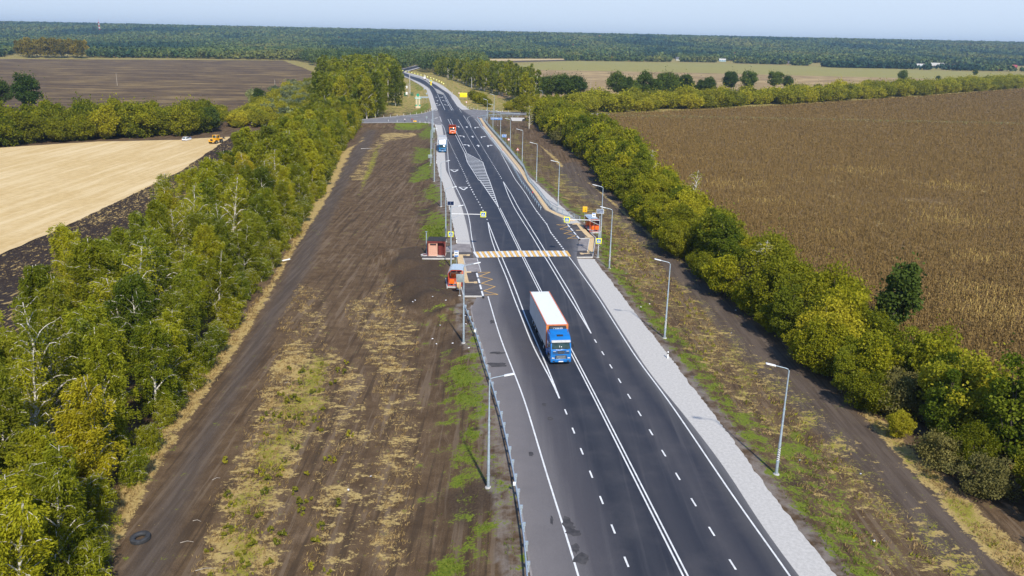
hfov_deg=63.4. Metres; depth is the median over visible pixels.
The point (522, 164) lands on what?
pedestrian railing
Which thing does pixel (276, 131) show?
birch tree
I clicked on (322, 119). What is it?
birch tree
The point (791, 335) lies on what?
belt tree
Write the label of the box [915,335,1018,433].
belt tree
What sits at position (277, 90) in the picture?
scrub bush
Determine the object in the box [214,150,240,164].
birch tree
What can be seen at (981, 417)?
belt tree
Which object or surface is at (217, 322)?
edge bush
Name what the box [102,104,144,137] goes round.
hedge tree
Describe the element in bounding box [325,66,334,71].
woodland birch
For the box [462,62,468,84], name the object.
roadside birch
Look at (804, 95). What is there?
hedge bush
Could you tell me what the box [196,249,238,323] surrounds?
birch tree
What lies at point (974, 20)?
sky
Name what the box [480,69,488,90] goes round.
roadside birch
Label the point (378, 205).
ground
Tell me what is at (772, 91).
hedge bush
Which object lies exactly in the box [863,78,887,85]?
hedge bush
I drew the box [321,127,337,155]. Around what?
birch tree
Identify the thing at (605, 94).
hedge bush
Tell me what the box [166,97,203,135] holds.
hedge tree
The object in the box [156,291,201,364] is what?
birch tree
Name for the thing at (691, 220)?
belt tree
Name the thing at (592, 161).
belt tree
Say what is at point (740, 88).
hedge bush
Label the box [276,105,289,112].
willow bush
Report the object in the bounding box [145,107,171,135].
hedge tree
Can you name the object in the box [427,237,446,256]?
brick kiosk
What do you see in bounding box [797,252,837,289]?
belt tree
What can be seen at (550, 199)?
gravel shoulder
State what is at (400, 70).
woodland birch
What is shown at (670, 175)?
belt tree
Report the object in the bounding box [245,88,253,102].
poplar tree
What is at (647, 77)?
oak tree
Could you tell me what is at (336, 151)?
edge bush
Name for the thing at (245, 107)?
scrub bush
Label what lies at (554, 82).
oak tree
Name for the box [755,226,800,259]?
belt tree
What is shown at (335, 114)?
birch tree
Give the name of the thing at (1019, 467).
belt tree
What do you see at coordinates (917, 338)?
belt tree
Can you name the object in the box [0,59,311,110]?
ploughed field
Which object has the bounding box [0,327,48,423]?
birch tree
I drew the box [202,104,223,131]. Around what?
oak tree
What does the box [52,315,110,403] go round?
birch tree
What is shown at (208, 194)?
birch tree
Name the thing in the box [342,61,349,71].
woodland birch
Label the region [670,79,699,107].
hedge bush
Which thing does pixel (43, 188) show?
stubble field
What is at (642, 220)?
belt tree
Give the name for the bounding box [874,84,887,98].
hedge bush
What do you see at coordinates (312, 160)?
birch tree
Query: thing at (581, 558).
oil stain
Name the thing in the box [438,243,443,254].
door
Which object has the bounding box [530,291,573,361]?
articulated lorry
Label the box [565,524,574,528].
oil stain
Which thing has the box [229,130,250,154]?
birch tree
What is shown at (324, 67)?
woodland birch
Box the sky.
[0,0,1023,41]
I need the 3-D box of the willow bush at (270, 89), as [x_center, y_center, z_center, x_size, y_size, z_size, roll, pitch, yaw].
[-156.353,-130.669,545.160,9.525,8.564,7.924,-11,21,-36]
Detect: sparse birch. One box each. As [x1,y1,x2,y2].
[526,106,533,128]
[650,150,660,167]
[690,170,704,194]
[752,239,773,265]
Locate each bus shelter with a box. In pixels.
[447,264,463,287]
[585,214,600,232]
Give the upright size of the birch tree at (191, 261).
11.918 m
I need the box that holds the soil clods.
[0,138,233,287]
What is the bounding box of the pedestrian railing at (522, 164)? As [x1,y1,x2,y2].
[483,118,580,221]
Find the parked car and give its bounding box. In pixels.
[182,137,191,140]
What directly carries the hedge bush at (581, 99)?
on the ground at (378, 205)
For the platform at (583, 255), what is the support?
on the ground at (378, 205)
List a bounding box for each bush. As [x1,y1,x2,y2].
[64,534,113,575]
[68,519,114,569]
[73,471,122,532]
[115,443,151,489]
[130,422,164,455]
[150,394,179,428]
[153,368,190,411]
[173,359,209,392]
[186,339,220,373]
[200,323,230,356]
[205,319,231,341]
[213,294,246,330]
[224,106,248,126]
[227,285,247,311]
[228,107,251,116]
[228,268,252,300]
[230,119,243,127]
[239,104,250,110]
[243,268,261,293]
[245,104,270,126]
[246,105,266,113]
[249,95,263,100]
[253,256,270,281]
[256,96,267,102]
[258,104,278,113]
[259,242,282,268]
[260,102,275,111]
[261,256,273,274]
[265,87,280,98]
[265,237,282,256]
[266,85,281,90]
[269,111,282,120]
[271,86,285,93]
[271,100,281,112]
[274,100,287,107]
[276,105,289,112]
[277,231,291,251]
[278,96,291,103]
[279,78,294,86]
[279,214,302,238]
[279,225,290,237]
[280,90,293,97]
[283,84,296,89]
[285,101,300,106]
[285,210,302,233]
[291,94,307,99]
[293,204,303,223]
[294,195,311,212]
[295,88,309,92]
[297,200,312,222]
[301,99,310,104]
[307,183,321,202]
[312,179,325,198]
[320,180,327,194]
[324,169,333,181]
[329,158,335,172]
[331,156,337,168]
[332,149,340,160]
[341,135,347,147]
[341,138,346,150]
[349,126,354,137]
[468,90,476,99]
[472,94,478,102]
[475,91,488,102]
[480,95,491,106]
[485,99,492,106]
[503,101,512,108]
[506,103,514,109]
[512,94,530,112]
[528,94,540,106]
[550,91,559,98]
[562,88,595,103]
[568,92,594,111]
[576,82,603,95]
[584,88,601,100]
[584,93,602,111]
[599,89,616,108]
[599,89,634,112]
[599,95,615,110]
[619,84,641,94]
[626,92,642,109]
[631,91,651,107]
[633,97,655,111]
[641,87,658,95]
[641,96,663,110]
[643,91,667,106]
[661,89,683,108]
[661,90,678,107]
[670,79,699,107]
[677,90,707,108]
[696,92,716,107]
[698,86,725,107]
[712,87,739,107]
[714,83,729,90]
[721,85,743,105]
[736,92,748,105]
[737,82,759,103]
[738,86,757,104]
[748,91,767,103]
[761,87,777,103]
[762,83,784,101]
[763,87,777,102]
[773,85,795,104]
[780,81,807,102]
[782,86,807,102]
[789,84,804,103]
[800,85,817,101]
[804,89,819,102]
[811,86,833,101]
[826,83,846,101]
[830,76,847,85]
[836,80,861,94]
[843,88,857,99]
[855,86,875,98]
[861,85,878,97]
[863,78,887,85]
[874,80,895,95]
[874,81,897,97]
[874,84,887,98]
[896,77,917,85]
[896,81,915,96]
[908,426,969,472]
[913,80,933,95]
[916,78,934,94]
[928,78,942,93]
[937,80,951,93]
[941,446,1023,501]
[946,80,955,92]
[948,80,962,92]
[956,75,980,87]
[956,77,970,91]
[957,78,975,91]
[973,77,989,91]
[989,84,998,90]
[991,74,1006,89]
[1001,77,1010,89]
[1002,75,1014,88]
[1011,76,1023,88]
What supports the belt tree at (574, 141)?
on the ground at (378, 205)
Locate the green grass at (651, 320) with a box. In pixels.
[417,220,879,575]
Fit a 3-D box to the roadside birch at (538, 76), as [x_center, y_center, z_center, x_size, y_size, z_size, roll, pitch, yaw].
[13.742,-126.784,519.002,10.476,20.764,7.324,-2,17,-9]
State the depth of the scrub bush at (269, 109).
389.45 m
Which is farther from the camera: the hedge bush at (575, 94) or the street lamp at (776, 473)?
the hedge bush at (575, 94)
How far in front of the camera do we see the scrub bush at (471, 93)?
532.46 m
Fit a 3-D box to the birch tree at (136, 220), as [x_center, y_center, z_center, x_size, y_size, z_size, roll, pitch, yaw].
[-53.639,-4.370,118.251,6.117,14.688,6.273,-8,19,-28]
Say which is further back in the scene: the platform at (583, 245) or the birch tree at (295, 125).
the birch tree at (295, 125)
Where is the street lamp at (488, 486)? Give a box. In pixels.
[485,373,514,488]
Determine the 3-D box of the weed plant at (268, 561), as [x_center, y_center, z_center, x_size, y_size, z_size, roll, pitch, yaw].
[-18.135,20.408,61.710,0.658,0.727,0.755,11,19,30]
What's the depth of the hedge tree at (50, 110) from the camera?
303.40 m
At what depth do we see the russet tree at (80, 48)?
1205.88 m
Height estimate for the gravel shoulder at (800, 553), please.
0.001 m
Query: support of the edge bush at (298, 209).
on the ground at (378, 205)
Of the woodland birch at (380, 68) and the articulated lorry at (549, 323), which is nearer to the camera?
the articulated lorry at (549, 323)
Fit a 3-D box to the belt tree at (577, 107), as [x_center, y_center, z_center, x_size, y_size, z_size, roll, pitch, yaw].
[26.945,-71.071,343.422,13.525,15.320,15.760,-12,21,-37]
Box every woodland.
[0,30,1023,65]
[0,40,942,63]
[296,48,489,73]
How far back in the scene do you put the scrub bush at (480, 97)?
496.70 m
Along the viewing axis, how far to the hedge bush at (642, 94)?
489.68 m
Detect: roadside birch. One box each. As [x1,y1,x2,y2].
[433,60,438,74]
[437,60,441,75]
[439,61,444,76]
[443,57,449,76]
[443,59,450,75]
[448,60,455,79]
[454,61,459,78]
[457,60,463,82]
[460,63,466,82]
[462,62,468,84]
[466,62,472,80]
[468,66,473,86]
[470,63,477,85]
[476,64,483,88]
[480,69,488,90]
[485,66,494,90]
[487,69,494,92]
[493,69,505,92]
[494,64,505,94]
[497,73,505,95]
[504,64,509,93]
[504,71,511,93]
[506,70,519,97]
[511,68,523,96]
[513,71,522,95]
[517,69,528,93]
[519,71,532,98]
[524,77,535,97]
[526,63,535,73]
[528,69,541,94]
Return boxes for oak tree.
[0,77,13,102]
[8,65,44,105]
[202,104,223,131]
[252,87,266,98]
[535,75,543,94]
[541,69,556,95]
[548,68,565,94]
[552,72,579,94]
[574,71,590,92]
[605,69,626,92]
[618,74,632,92]
[627,78,642,88]
[636,69,654,92]
[649,77,662,91]
[654,65,673,91]
[664,74,681,91]
[678,69,694,87]
[693,75,704,89]
[701,76,717,89]
[721,69,739,90]
[740,66,758,87]
[766,69,784,86]
[782,75,793,86]
[897,68,907,78]
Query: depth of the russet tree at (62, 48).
1208.37 m
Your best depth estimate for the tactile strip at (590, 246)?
153.83 m
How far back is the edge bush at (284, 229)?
155.87 m
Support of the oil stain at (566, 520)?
on the road at (636, 540)
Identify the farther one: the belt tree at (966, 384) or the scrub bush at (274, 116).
the scrub bush at (274, 116)
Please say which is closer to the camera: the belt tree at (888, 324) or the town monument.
the belt tree at (888, 324)
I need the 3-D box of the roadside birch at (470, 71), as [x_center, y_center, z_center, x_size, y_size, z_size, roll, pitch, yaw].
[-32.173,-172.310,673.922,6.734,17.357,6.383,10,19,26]
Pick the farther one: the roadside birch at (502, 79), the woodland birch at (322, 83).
the roadside birch at (502, 79)
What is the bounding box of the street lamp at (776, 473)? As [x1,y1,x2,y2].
[766,362,789,475]
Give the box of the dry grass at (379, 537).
[91,223,1023,575]
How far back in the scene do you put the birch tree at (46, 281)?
97.21 m
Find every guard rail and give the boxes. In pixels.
[465,305,529,575]
[477,113,541,209]
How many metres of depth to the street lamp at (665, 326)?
106.05 m
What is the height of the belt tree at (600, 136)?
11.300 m
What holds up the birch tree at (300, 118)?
on the ground at (378, 205)
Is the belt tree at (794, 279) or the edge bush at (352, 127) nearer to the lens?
the belt tree at (794, 279)
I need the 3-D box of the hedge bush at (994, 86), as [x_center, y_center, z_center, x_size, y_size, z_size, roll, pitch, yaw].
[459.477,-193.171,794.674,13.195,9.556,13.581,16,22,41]
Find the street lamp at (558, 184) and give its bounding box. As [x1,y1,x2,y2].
[551,160,559,205]
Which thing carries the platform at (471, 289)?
on the ground at (378, 205)
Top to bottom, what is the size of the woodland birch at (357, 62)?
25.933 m
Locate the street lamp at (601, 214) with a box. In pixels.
[592,184,602,237]
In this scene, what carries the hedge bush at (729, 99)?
on the ground at (378, 205)
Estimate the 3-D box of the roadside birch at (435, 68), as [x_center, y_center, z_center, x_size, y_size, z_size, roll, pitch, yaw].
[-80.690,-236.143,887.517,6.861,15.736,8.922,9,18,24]
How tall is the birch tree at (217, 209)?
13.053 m
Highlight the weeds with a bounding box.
[218,227,1023,575]
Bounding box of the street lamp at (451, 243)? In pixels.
[450,205,462,265]
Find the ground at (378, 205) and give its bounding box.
[0,53,1023,575]
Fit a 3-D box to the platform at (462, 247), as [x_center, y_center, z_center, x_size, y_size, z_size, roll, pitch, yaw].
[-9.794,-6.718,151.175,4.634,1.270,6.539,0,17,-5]
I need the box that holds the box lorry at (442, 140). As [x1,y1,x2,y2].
[438,135,446,151]
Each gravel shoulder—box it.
[384,122,436,124]
[402,65,579,223]
[404,67,470,245]
[577,259,835,575]
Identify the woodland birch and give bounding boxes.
[306,71,321,104]
[312,79,328,96]
[314,57,324,73]
[315,73,332,98]
[320,55,328,60]
[320,65,327,72]
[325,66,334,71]
[327,74,336,96]
[329,58,336,63]
[330,61,344,72]
[332,75,349,98]
[336,70,345,75]
[336,75,352,100]
[342,55,349,60]
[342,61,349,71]
[347,71,354,98]
[348,83,365,116]
[351,75,375,118]
[352,66,366,91]
[354,58,367,71]
[357,76,377,118]
[364,54,373,62]
[366,62,375,68]
[369,69,385,110]
[369,75,384,117]
[374,67,387,77]
[376,80,388,113]
[378,53,384,58]
[381,69,387,106]
[383,63,392,101]
[388,64,406,105]
[397,66,404,92]
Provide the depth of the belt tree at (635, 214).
178.43 m
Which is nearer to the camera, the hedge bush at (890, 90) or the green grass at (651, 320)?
the green grass at (651, 320)
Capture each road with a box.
[362,109,489,125]
[401,65,798,575]
[474,109,527,114]
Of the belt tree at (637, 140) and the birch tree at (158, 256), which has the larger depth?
the belt tree at (637, 140)
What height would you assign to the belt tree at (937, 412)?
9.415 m
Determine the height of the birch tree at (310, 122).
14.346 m
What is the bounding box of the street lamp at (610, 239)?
[600,206,612,268]
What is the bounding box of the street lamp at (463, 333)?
[461,262,480,343]
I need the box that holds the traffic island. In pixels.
[409,74,443,94]
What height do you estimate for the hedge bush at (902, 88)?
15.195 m
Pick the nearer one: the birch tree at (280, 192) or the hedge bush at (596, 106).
the birch tree at (280, 192)
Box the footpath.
[479,118,574,220]
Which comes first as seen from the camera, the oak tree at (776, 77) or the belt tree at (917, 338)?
the belt tree at (917, 338)
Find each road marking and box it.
[394,94,790,575]
[476,224,574,294]
[476,273,483,295]
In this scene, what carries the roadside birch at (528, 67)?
on the ground at (378, 205)
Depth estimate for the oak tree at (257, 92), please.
455.77 m
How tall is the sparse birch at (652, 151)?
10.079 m
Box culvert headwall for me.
[511,118,524,120]
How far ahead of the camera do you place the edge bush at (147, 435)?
77.22 m
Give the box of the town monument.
[415,94,420,107]
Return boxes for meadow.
[520,61,1023,78]
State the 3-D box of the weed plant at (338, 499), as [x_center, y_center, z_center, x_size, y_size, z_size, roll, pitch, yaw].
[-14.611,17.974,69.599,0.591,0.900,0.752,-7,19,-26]
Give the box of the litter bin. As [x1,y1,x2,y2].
[456,282,460,289]
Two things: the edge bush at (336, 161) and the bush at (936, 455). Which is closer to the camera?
the bush at (936, 455)
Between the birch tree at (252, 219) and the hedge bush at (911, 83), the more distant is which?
the hedge bush at (911, 83)
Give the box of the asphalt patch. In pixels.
[487,363,505,366]
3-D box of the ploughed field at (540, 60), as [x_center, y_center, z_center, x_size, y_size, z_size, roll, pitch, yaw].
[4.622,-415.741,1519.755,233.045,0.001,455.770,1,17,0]
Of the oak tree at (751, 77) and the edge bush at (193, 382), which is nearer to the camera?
the edge bush at (193, 382)
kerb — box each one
[422,258,453,259]
[481,121,570,221]
[482,119,571,218]
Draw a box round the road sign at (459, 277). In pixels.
[456,274,462,295]
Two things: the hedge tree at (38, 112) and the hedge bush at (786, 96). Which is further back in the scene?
the hedge bush at (786, 96)
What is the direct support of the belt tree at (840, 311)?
on the ground at (378, 205)
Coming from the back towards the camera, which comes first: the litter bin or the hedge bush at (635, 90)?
the hedge bush at (635, 90)
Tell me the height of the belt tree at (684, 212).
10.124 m
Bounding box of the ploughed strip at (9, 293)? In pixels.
[0,138,233,339]
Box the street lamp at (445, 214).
[445,186,456,241]
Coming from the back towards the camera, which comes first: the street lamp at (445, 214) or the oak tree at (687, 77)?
the oak tree at (687, 77)
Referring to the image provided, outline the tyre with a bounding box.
[129,530,150,544]
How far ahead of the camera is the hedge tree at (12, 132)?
279.46 m
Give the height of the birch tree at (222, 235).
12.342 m
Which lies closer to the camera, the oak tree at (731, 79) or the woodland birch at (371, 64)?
the woodland birch at (371, 64)
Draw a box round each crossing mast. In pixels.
[447,201,485,236]
[564,209,603,257]
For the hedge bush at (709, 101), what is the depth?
496.07 m
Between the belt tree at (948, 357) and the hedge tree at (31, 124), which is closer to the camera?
the belt tree at (948, 357)
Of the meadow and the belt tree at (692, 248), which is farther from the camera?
the meadow
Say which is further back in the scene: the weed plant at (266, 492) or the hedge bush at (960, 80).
the hedge bush at (960, 80)
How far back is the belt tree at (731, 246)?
130.28 m
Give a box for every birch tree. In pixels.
[0,296,87,448]
[0,310,18,355]
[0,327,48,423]
[0,340,26,424]
[0,362,30,518]
[0,422,81,569]
[0,469,57,575]
[5,348,60,460]
[10,441,99,575]
[11,265,45,343]
[22,264,55,310]
[24,277,73,386]
[39,273,84,309]
[45,222,82,300]
[49,373,131,494]
[52,295,135,397]
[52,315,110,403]
[62,236,124,327]
[75,235,131,315]
[81,325,143,465]
[86,244,162,351]
[99,270,163,374]
[106,225,130,260]
[115,240,147,299]
[122,210,151,295]
[124,318,181,421]
[134,307,195,391]
[135,235,177,316]
[137,227,180,311]
[144,198,176,277]
[145,226,198,283]
[149,173,183,202]
[156,191,178,236]
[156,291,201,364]
[157,186,188,236]
[164,208,191,268]
[172,266,202,342]
[173,166,197,206]
[173,210,212,270]
[174,183,209,244]
[175,252,209,340]
[184,176,221,235]
[191,157,225,206]
[191,167,224,214]
[192,223,224,305]
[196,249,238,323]
[207,213,244,278]
[209,201,237,258]
[210,213,238,235]
[212,163,230,205]
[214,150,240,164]
[218,176,248,230]
[219,151,234,168]
[219,162,235,186]
[223,174,249,229]
[228,148,241,161]
[228,223,258,273]
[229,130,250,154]
[232,160,249,178]
[234,151,256,171]
[238,165,260,204]
[239,126,256,143]
[239,210,267,259]
[242,192,279,250]
[245,141,272,165]
[246,142,267,167]
[251,165,275,193]
[252,130,260,141]
[257,187,283,248]
[259,123,276,140]
[259,125,278,140]
[259,159,277,188]
[262,137,273,153]
[263,162,276,192]
[264,149,281,189]
[265,156,280,178]
[267,120,284,135]
[269,134,278,142]
[274,136,297,163]
[274,165,295,203]
[274,180,294,224]
[274,209,284,228]
[275,135,300,152]
[276,143,295,166]
[277,116,289,131]
[282,119,291,129]
[282,130,295,152]
[282,178,294,211]
[285,120,300,132]
[288,161,306,198]
[289,111,297,119]
[289,150,311,183]
[290,171,311,203]
[292,108,301,115]
[292,114,305,121]
[294,133,302,152]
[295,129,308,149]
[299,123,314,138]
[302,104,312,110]
[302,138,325,178]
[303,118,317,132]
[305,111,315,118]
[305,151,326,191]
[309,93,319,104]
[311,130,328,150]
[312,101,324,110]
[312,116,323,128]
[312,139,328,177]
[315,138,332,169]
[316,113,327,127]
[321,98,330,105]
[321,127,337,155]
[322,133,333,158]
[324,108,332,120]
[325,120,340,142]
[326,123,340,149]
[330,112,346,132]
[331,100,343,112]
[334,117,346,136]
[335,119,342,143]
[340,104,353,124]
[340,110,352,137]
[342,101,356,131]
[346,113,353,133]
[348,99,357,109]
[350,104,360,119]
[351,107,357,132]
[354,108,359,128]
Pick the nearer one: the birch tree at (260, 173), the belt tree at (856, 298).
the belt tree at (856, 298)
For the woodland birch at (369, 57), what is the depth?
624.51 m
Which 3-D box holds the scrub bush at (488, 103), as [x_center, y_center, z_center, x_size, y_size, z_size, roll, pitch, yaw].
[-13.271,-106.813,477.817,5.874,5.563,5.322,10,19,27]
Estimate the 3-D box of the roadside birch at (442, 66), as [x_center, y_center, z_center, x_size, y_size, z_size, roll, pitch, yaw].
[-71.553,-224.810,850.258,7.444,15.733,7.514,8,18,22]
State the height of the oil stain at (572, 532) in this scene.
0.001 m
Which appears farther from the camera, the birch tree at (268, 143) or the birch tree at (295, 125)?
the birch tree at (295, 125)
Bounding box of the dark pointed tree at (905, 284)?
[874,247,927,325]
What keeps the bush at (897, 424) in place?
on the ground at (378, 205)
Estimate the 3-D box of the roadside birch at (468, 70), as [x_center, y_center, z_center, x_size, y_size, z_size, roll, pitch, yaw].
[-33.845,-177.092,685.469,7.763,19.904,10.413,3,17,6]
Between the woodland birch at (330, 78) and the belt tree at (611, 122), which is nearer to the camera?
the belt tree at (611, 122)
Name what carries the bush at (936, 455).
on the ground at (378, 205)
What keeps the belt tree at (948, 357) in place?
on the ground at (378, 205)
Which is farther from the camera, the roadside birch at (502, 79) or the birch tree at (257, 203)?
the roadside birch at (502, 79)
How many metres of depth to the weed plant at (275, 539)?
64.14 m
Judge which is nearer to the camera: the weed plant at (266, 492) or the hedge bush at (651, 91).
the weed plant at (266, 492)
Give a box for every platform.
[422,252,472,258]
[446,244,470,251]
[461,271,481,295]
[464,258,480,271]
[568,223,594,237]
[577,238,594,256]
[578,239,588,250]
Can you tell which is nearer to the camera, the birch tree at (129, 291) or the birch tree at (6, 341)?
the birch tree at (6, 341)
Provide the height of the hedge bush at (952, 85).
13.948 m
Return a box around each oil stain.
[562,516,573,529]
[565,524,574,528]
[565,528,580,535]
[571,543,579,553]
[573,552,588,563]
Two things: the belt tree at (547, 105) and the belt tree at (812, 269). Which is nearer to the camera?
the belt tree at (812, 269)
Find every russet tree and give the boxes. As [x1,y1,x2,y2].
[17,38,28,55]
[21,40,29,56]
[26,42,37,56]
[38,37,44,55]
[38,39,49,56]
[49,38,59,56]
[59,42,66,55]
[63,39,70,55]
[68,44,78,56]
[76,40,85,55]
[83,39,88,49]
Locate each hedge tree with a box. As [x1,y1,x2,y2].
[0,102,29,142]
[0,115,22,146]
[9,109,49,143]
[13,99,47,118]
[24,106,63,140]
[29,95,65,109]
[40,96,74,119]
[43,115,73,141]
[51,104,73,130]
[67,91,97,110]
[67,100,102,137]
[67,108,97,140]
[84,98,122,138]
[87,102,101,134]
[92,94,126,134]
[98,92,131,106]
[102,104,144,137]
[114,98,156,138]
[133,101,164,131]
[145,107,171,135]
[146,96,162,109]
[152,105,168,133]
[160,104,177,133]
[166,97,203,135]
[180,94,196,112]
[188,99,219,129]
[189,106,220,132]
[197,100,226,127]
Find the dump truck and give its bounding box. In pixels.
[448,125,456,134]
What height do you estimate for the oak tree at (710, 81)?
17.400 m
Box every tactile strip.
[457,255,468,281]
[573,223,593,237]
[587,238,593,252]
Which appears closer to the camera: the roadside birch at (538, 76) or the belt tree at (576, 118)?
the belt tree at (576, 118)
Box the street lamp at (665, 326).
[654,258,670,338]
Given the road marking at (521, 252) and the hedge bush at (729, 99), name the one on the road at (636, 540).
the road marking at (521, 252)
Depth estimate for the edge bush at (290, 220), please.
160.53 m
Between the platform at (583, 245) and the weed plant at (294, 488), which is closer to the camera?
the weed plant at (294, 488)
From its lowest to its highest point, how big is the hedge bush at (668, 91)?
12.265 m
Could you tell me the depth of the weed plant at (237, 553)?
62.75 m
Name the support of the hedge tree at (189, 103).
on the ground at (378, 205)
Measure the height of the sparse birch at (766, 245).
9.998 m
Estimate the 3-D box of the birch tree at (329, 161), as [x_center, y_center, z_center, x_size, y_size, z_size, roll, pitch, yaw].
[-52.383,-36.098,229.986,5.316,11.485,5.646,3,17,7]
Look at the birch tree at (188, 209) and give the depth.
134.84 m
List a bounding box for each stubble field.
[0,137,229,253]
[490,59,564,60]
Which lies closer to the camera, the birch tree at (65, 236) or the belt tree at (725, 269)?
the birch tree at (65, 236)
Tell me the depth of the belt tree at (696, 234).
146.10 m
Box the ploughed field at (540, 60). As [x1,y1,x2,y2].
[498,60,571,61]
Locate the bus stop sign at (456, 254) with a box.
[454,251,458,263]
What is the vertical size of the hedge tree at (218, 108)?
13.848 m
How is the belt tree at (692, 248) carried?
on the ground at (378, 205)
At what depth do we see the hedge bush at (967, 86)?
753.74 m
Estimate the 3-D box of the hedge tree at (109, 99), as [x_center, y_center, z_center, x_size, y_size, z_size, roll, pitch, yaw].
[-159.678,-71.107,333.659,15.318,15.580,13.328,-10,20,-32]
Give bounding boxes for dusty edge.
[470,305,532,575]
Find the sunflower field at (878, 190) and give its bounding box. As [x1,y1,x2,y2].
[596,89,1023,478]
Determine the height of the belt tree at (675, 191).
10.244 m
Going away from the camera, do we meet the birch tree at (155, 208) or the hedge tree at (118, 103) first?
the birch tree at (155, 208)
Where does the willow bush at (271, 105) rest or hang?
on the ground at (378, 205)
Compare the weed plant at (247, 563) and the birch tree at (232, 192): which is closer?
the weed plant at (247, 563)
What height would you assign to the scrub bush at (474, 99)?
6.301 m
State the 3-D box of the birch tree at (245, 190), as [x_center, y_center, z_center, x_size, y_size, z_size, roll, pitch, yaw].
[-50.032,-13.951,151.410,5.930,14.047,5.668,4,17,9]
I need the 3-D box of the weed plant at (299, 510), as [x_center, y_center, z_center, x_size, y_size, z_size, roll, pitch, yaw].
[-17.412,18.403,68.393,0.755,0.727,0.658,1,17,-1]
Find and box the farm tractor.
[208,135,224,143]
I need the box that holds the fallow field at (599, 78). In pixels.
[497,70,935,98]
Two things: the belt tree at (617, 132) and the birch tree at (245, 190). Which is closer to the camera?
the birch tree at (245, 190)
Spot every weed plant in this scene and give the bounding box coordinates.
[222,456,227,462]
[223,489,232,497]
[234,549,245,556]
[239,556,250,569]
[245,537,257,547]
[254,468,265,475]
[254,511,262,516]
[260,486,268,493]
[263,557,274,565]
[267,525,273,532]
[273,537,280,544]
[277,528,286,534]
[291,486,297,494]
[296,496,302,506]
[297,506,305,515]
[308,560,313,569]
[310,535,320,542]
[316,521,324,529]
[323,455,331,460]
[323,567,332,575]
[336,497,340,506]
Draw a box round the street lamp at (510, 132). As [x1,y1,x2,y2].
[505,118,510,147]
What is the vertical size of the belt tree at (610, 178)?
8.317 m
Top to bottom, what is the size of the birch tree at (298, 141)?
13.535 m
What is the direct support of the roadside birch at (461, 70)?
on the ground at (378, 205)
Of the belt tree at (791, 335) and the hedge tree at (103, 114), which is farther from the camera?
the hedge tree at (103, 114)
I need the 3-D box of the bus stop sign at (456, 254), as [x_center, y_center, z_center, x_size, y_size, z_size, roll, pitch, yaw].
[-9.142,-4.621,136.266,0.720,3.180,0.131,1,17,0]
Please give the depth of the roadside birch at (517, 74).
498.30 m
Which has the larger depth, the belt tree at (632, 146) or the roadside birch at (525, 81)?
the roadside birch at (525, 81)
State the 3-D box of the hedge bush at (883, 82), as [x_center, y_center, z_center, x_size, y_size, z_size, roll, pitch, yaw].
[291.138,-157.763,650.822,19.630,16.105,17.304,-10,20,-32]
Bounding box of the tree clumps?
[563,54,1023,70]
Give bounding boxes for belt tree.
[532,106,552,122]
[535,95,559,117]
[538,114,547,131]
[539,94,561,111]
[543,112,556,138]
[546,106,557,119]
[547,104,571,121]
[547,105,582,126]
[549,96,570,108]
[549,127,565,144]
[550,111,574,130]
[551,98,563,111]
[559,109,586,141]
[562,98,589,113]
[563,120,581,137]
[563,134,572,148]
[567,131,577,149]
[570,110,596,125]
[571,117,614,151]
[572,111,592,136]
[572,129,585,150]
[572,143,585,158]
[576,150,585,159]
[580,145,593,164]
[586,145,610,169]
[588,108,618,125]
[588,131,632,155]
[591,154,617,180]
[593,151,612,177]
[594,127,604,146]
[595,133,631,161]
[598,127,647,145]
[598,162,628,191]
[601,124,642,141]
[605,113,620,129]
[609,135,632,167]
[610,147,639,168]
[613,187,623,199]
[614,164,630,200]
[621,184,643,210]
[622,154,655,173]
[623,189,644,217]
[624,135,652,148]
[624,177,648,196]
[625,136,656,167]
[625,150,651,192]
[625,174,662,200]
[626,162,662,188]
[628,201,644,221]
[631,134,646,144]
[633,138,654,168]
[639,213,649,228]
[641,190,680,213]
[644,166,674,194]
[644,194,662,228]
[644,199,676,238]
[647,141,663,167]
[650,159,685,183]
[650,212,693,252]
[654,181,694,200]
[655,199,699,231]
[659,165,678,184]
[661,188,704,220]
[662,220,693,258]
[664,170,679,192]
[668,186,681,202]
[671,181,718,209]
[681,219,699,252]
[685,248,706,268]
[686,202,737,252]
[686,214,709,226]
[691,201,749,253]
[691,246,718,278]
[695,195,733,253]
[695,251,717,283]
[696,247,744,300]
[708,202,746,257]
[719,223,749,267]
[719,257,757,296]
[726,229,756,247]
[728,277,748,310]
[730,239,798,277]
[732,277,771,315]
[737,240,755,266]
[738,247,839,311]
[740,217,802,267]
[741,229,763,247]
[752,299,784,332]
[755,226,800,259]
[767,272,807,342]
[769,263,801,316]
[780,325,824,362]
[789,308,857,376]
[791,284,844,329]
[794,247,875,307]
[794,286,875,345]
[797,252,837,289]
[801,269,883,327]
[819,332,862,374]
[831,343,859,391]
[840,321,910,382]
[840,362,896,414]
[850,299,890,330]
[851,311,880,340]
[857,302,913,347]
[862,361,927,420]
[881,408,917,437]
[890,309,990,387]
[893,314,938,372]
[913,357,974,436]
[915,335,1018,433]
[917,339,961,402]
[945,415,1003,469]
[954,369,983,413]
[967,332,1023,461]
[973,376,1022,446]
[1006,433,1023,453]
[1011,446,1023,489]
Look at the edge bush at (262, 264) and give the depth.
132.06 m
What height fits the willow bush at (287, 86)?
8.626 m
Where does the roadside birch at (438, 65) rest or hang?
on the ground at (378, 205)
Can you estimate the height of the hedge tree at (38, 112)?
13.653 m

